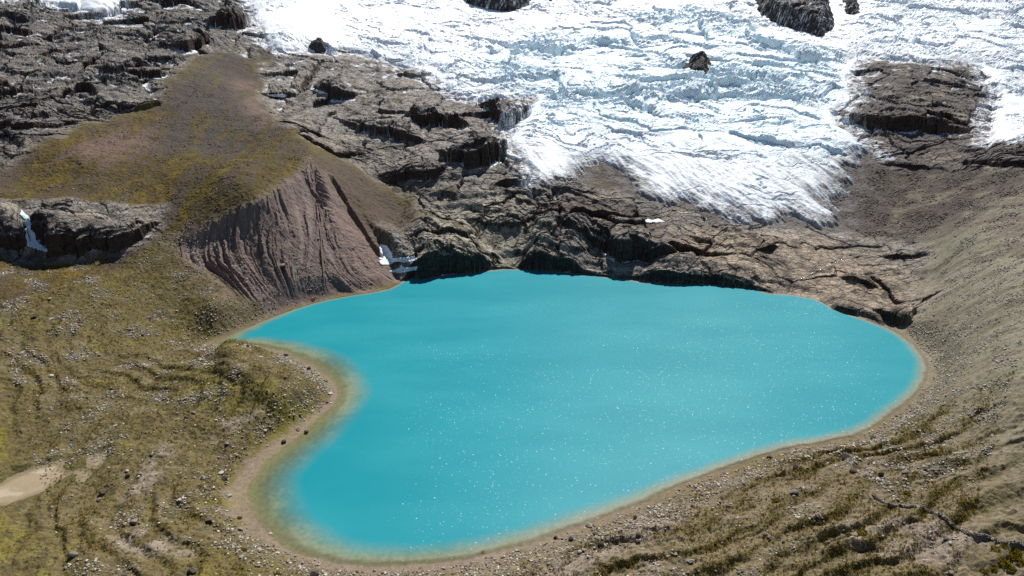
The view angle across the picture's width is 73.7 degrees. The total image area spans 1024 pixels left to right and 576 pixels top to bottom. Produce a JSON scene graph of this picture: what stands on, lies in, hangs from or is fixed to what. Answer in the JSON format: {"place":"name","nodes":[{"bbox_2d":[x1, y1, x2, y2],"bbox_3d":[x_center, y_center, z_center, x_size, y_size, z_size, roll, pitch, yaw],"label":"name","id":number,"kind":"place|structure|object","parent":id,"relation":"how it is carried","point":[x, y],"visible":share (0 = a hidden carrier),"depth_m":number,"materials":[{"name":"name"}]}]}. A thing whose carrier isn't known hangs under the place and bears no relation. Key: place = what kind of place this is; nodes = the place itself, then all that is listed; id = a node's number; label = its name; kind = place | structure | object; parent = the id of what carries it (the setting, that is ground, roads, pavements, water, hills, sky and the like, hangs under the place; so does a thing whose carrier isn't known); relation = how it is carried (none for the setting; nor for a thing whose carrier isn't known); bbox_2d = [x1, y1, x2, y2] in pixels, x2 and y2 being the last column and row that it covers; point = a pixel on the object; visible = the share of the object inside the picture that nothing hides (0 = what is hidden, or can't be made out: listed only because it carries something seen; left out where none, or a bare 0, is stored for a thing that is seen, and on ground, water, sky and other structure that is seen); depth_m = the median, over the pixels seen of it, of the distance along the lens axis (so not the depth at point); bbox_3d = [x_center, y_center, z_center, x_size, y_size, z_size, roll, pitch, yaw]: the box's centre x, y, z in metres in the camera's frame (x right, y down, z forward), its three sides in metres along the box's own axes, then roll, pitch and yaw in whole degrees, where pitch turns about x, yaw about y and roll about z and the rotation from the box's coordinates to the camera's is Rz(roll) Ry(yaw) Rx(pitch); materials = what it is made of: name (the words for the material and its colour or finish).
{"place":"outdoors","nodes":[
{"label":"outdoors","id":0,"kind":"place"},
{"bbox_2d":[0,17,1023,575],"bbox_3d":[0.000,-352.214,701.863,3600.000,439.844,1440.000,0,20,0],"label":"ground","id":1,"kind":"structure","parent":0,"point":[30,543],"depth_m":228.17,"materials":[{"name":"green plant"}]},
{"bbox_2d":[0,460,73,505],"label":"mud flat","id":2,"kind":"structure","parent":1,"relation":"on","point":[26,483],"depth_m":192.75,"materials":[{"name":"beige soil"}]},
{"bbox_2d":[67,551,77,557],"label":"boulder","id":3,"kind":"object","parent":1,"relation":"on","point":[71,554],"visible":1,"depth_m":160.73,"materials":[{"name":"stone"}]},
{"bbox_2d":[73,468,92,481],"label":"mud flat","id":4,"kind":"structure","parent":1,"relation":"on","point":[80,475],"depth_m":196.27,"materials":[{"name":"beige soil"}]},
{"bbox_2d":[0,197,166,260],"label":"rock cliff","id":5,"kind":"structure","parent":1,"relation":"on","point":[68,228],"depth_m":325.51,"materials":[{"name":"grey stone"}]},
{"bbox_2d":[20,210,47,251],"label":"frozen waterfall","id":6,"kind":"structure","parent":5,"relation":"attached to","point":[34,243],"depth_m":325.94,"materials":[{"name":"white ice"}]},
{"bbox_2d":[86,452,106,468],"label":"mud flat","id":7,"kind":"structure","parent":1,"relation":"on","point":[99,459],"depth_m":201.98,"materials":[{"name":"beige soil"}]},
{"bbox_2d":[130,518,137,523],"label":"boulder","id":8,"kind":"object","parent":1,"relation":"on","point":[133,521],"visible":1,"depth_m":173.92,"materials":[{"name":"stone"}]},
{"bbox_2d":[0,84,310,267],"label":"crest stones","id":9,"kind":"object","parent":1,"relation":"on","point":[252,151],"visible":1,"depth_m":391.42,"materials":[{"name":"grey stone"}]},
{"bbox_2d":[0,199,344,575],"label":"hillside grass","id":10,"kind":"structure","parent":1,"relation":"on","point":[101,482],"depth_m":229.96,"materials":[{"name":"plant"}]},
{"bbox_2d":[0,212,373,411],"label":"hill stones","id":11,"kind":"object","parent":1,"relation":"on","point":[146,365],"visible":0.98,"depth_m":274.16,"materials":[{"name":"grey stone"}]},
{"bbox_2d":[187,567,195,574],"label":"boulder","id":12,"kind":"object","parent":1,"relation":"on","point":[192,570],"visible":1,"depth_m":155.77,"materials":[{"name":"stone"}]},
{"bbox_2d":[177,158,393,313],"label":"moraine bank","id":13,"kind":"structure","parent":1,"relation":"on","point":[301,208],"depth_m":339.39,"materials":[{"name":"soil"}]},
{"bbox_2d":[310,570,318,575],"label":"boulder","id":14,"kind":"object","parent":1,"relation":"on","point":[314,572],"visible":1,"depth_m":159.72,"materials":[{"name":"stone"}]},
{"bbox_2d":[0,211,1023,575],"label":"scattered stones","id":15,"kind":"object","parent":1,"relation":"on","point":[238,549],"visible":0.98,"depth_m":200.64,"materials":[{"name":"grey stone"}]},
{"bbox_2d":[176,292,982,575],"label":"shore rubble","id":16,"kind":"object","parent":1,"relation":"on","point":[545,543],"visible":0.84,"depth_m":194.07,"materials":[{"name":"stone"}]},
{"bbox_2d":[598,541,603,546],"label":"boulder","id":17,"kind":"object","parent":1,"relation":"on","point":[600,543],"visible":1,"depth_m":167.53,"materials":[{"name":"stone"}]},
{"bbox_2d":[241,0,1023,230],"bbox_3d":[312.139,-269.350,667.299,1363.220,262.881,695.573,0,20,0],"label":"glacier","id":18,"kind":"object","parent":1,"relation":"on","point":[745,130],"visible":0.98,"depth_m":586.56,"materials":[{"name":"white ice"}]},
{"bbox_2d":[309,37,327,53],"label":"boulder","id":19,"kind":"object","parent":18,"relation":"on","point":[318,45],"visible":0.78,"depth_m":614.63,"materials":[{"name":"grey stone"}]},
{"bbox_2d":[465,0,530,11],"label":"rock outcrop","id":20,"kind":"object","parent":18,"relation":"on","point":[506,5],"visible":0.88,"depth_m":733.82,"materials":[{"name":"grey stone"}]},
{"bbox_2d":[683,51,712,73],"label":"rock outcrop","id":21,"kind":"object","parent":18,"relation":"on","point":[699,60],"visible":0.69,"depth_m":587.92,"materials":[{"name":"grey stone"}]},
{"bbox_2d":[755,0,834,36],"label":"rock outcrop","id":22,"kind":"object","parent":18,"relation":"on","point":[814,17],"visible":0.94,"depth_m":693.39,"materials":[{"name":"grey stone"}]},
{"bbox_2d":[842,0,859,14],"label":"rock outcrop","id":23,"kind":"object","parent":18,"relation":"on","point":[851,7],"visible":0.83,"depth_m":726.50,"materials":[{"name":"grey stone"}]},
{"bbox_2d":[512,371,1014,575],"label":"dry grass","id":24,"kind":"structure","parent":1,"relation":"on","point":[846,506],"depth_m":169.06,"materials":[{"name":"brown plant"}]},
{"bbox_2d":[771,497,780,502],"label":"yellow shrub","id":25,"kind":"object","parent":1,"relation":"on","point":[774,499],"visible":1,"depth_m":175.61,"materials":[{"name":"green plant"}]},
{"bbox_2d":[789,489,798,494],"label":"boulder","id":26,"kind":"object","parent":1,"relation":"on","point":[794,491],"visible":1,"depth_m":177.80,"materials":[{"name":"stone"}]},
{"bbox_2d":[841,452,849,458],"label":"boulder","id":27,"kind":"object","parent":1,"relation":"on","point":[844,455],"visible":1,"depth_m":196.04,"materials":[{"name":"stone"}]},
{"bbox_2d":[856,529,867,535],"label":"yellow shrub","id":28,"kind":"object","parent":1,"relation":"on","point":[862,530],"visible":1,"depth_m":159.67,"materials":[{"name":"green plant"}]},
{"bbox_2d":[901,469,909,473],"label":"boulder","id":29,"kind":"object","parent":1,"relation":"on","point":[905,471],"visible":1,"depth_m":181.67,"materials":[{"name":"stone"}]},
{"bbox_2d":[807,156,1023,257],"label":"bowl stones","id":30,"kind":"object","parent":1,"relation":"on","point":[1000,178],"visible":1,"depth_m":391.54,"materials":[{"name":"grey stone"}]},
{"bbox_2d":[837,212,1023,485],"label":"slope stones","id":31,"kind":"object","parent":1,"relation":"on","point":[956,393],"visible":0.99,"depth_m":219.79,"materials":[{"name":"grey stone"}]},
{"bbox_2d":[872,492,1023,546],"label":"stone wall","id":32,"kind":"structure","parent":1,"relation":"on","point":[961,529],"depth_m":160.43,"materials":[{"name":"grey stone"}]},
{"bbox_2d":[989,545,1001,552],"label":"yellow shrub","id":33,"kind":"object","parent":1,"relation":"on","point":[991,547],"visible":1,"depth_m":150.71,"materials":[{"name":"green plant"}]},
{"bbox_2d":[997,556,1010,568],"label":"yellow shrub","id":34,"kind":"object","parent":1,"relation":"on","point":[1004,561],"visible":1,"depth_m":147.70,"materials":[{"name":"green plant"}]},
{"bbox_2d":[1004,564,1016,573],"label":"yellow shrub","id":35,"kind":"object","parent":1,"relation":"on","point":[1013,568],"visible":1,"depth_m":146.47,"materials":[{"name":"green plant"}]},
{"bbox_2d":[1006,552,1019,561],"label":"yellow shrub","id":36,"kind":"object","parent":1,"relation":"on","point":[1015,556],"visible":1,"depth_m":148.67,"materials":[{"name":"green plant"}]},
{"bbox_2d":[1011,549,1021,555],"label":"yellow shrub","id":37,"kind":"object","parent":1,"relation":"on","point":[1018,551],"visible":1,"depth_m":149.32,"materials":[{"name":"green plant"}]},
{"bbox_2d":[1014,557,1023,566],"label":"yellow shrub","id":38,"kind":"object","parent":1,"relation":"on","point":[1021,559],"visible":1,"depth_m":147.28,"materials":[{"name":"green plant"}]},
{"bbox_2d":[0,0,1023,330],"bbox_3d":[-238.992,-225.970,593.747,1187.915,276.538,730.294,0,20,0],"label":"rocky hill","id":39,"kind":"structure","parent":0,"point":[452,166],"depth_m":433.83,"materials":[{"name":"grey stone"}]},
{"bbox_2d":[7,0,120,16],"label":"snowfield","id":40,"kind":"structure","parent":39,"relation":"on","point":[106,7],"depth_m":626.04,"materials":[{"name":"white snow"}]},
{"bbox_2d":[267,94,286,96],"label":"snow patch","id":41,"kind":"object","parent":39,"relation":"on","point":[280,95],"visible":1,"depth_m":528.49,"materials":[{"name":"white snow"}]},
{"bbox_2d":[310,85,327,93],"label":"snow patch","id":42,"kind":"object","parent":39,"relation":"on","point":[319,92],"visible":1,"depth_m":538.73,"materials":[{"name":"white snow"}]},
{"bbox_2d":[380,244,392,259],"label":"snow patch","id":43,"kind":"object","parent":39,"relation":"on","point":[385,252],"visible":1,"depth_m":370.50,"materials":[{"name":"white snow"}]},
{"bbox_2d":[379,256,416,264],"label":"snow patch","id":44,"kind":"object","parent":39,"relation":"on","point":[391,260],"visible":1,"depth_m":365.58,"materials":[{"name":"white snow"}]},
{"bbox_2d":[389,265,417,272],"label":"snow patch","id":45,"kind":"object","parent":39,"relation":"on","point":[401,269],"visible":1,"depth_m":363.96,"materials":[{"name":"white snow"}]},
{"bbox_2d":[645,219,664,222],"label":"snow patch","id":46,"kind":"object","parent":39,"relation":"on","point":[653,221],"visible":1,"depth_m":407.77,"materials":[{"name":"white snow"}]},
{"bbox_2d":[775,244,866,291],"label":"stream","id":47,"kind":"structure","parent":39,"relation":"on","point":[817,270],"depth_m":355.12,"materials":[{"name":"white liquid"}]},
{"bbox_2d":[836,59,998,150],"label":"rock outcrop","id":48,"kind":"object","parent":39,"relation":"on","point":[897,105],"visible":0.94,"depth_m":524.98,"materials":[{"name":"stone"}]},
{"bbox_2d":[218,269,926,563],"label":"lake water","id":49,"kind":"structure","parent":0,"point":[472,414],"depth_m":243.53,"materials":[{"name":"teal liquid"}]}
]}

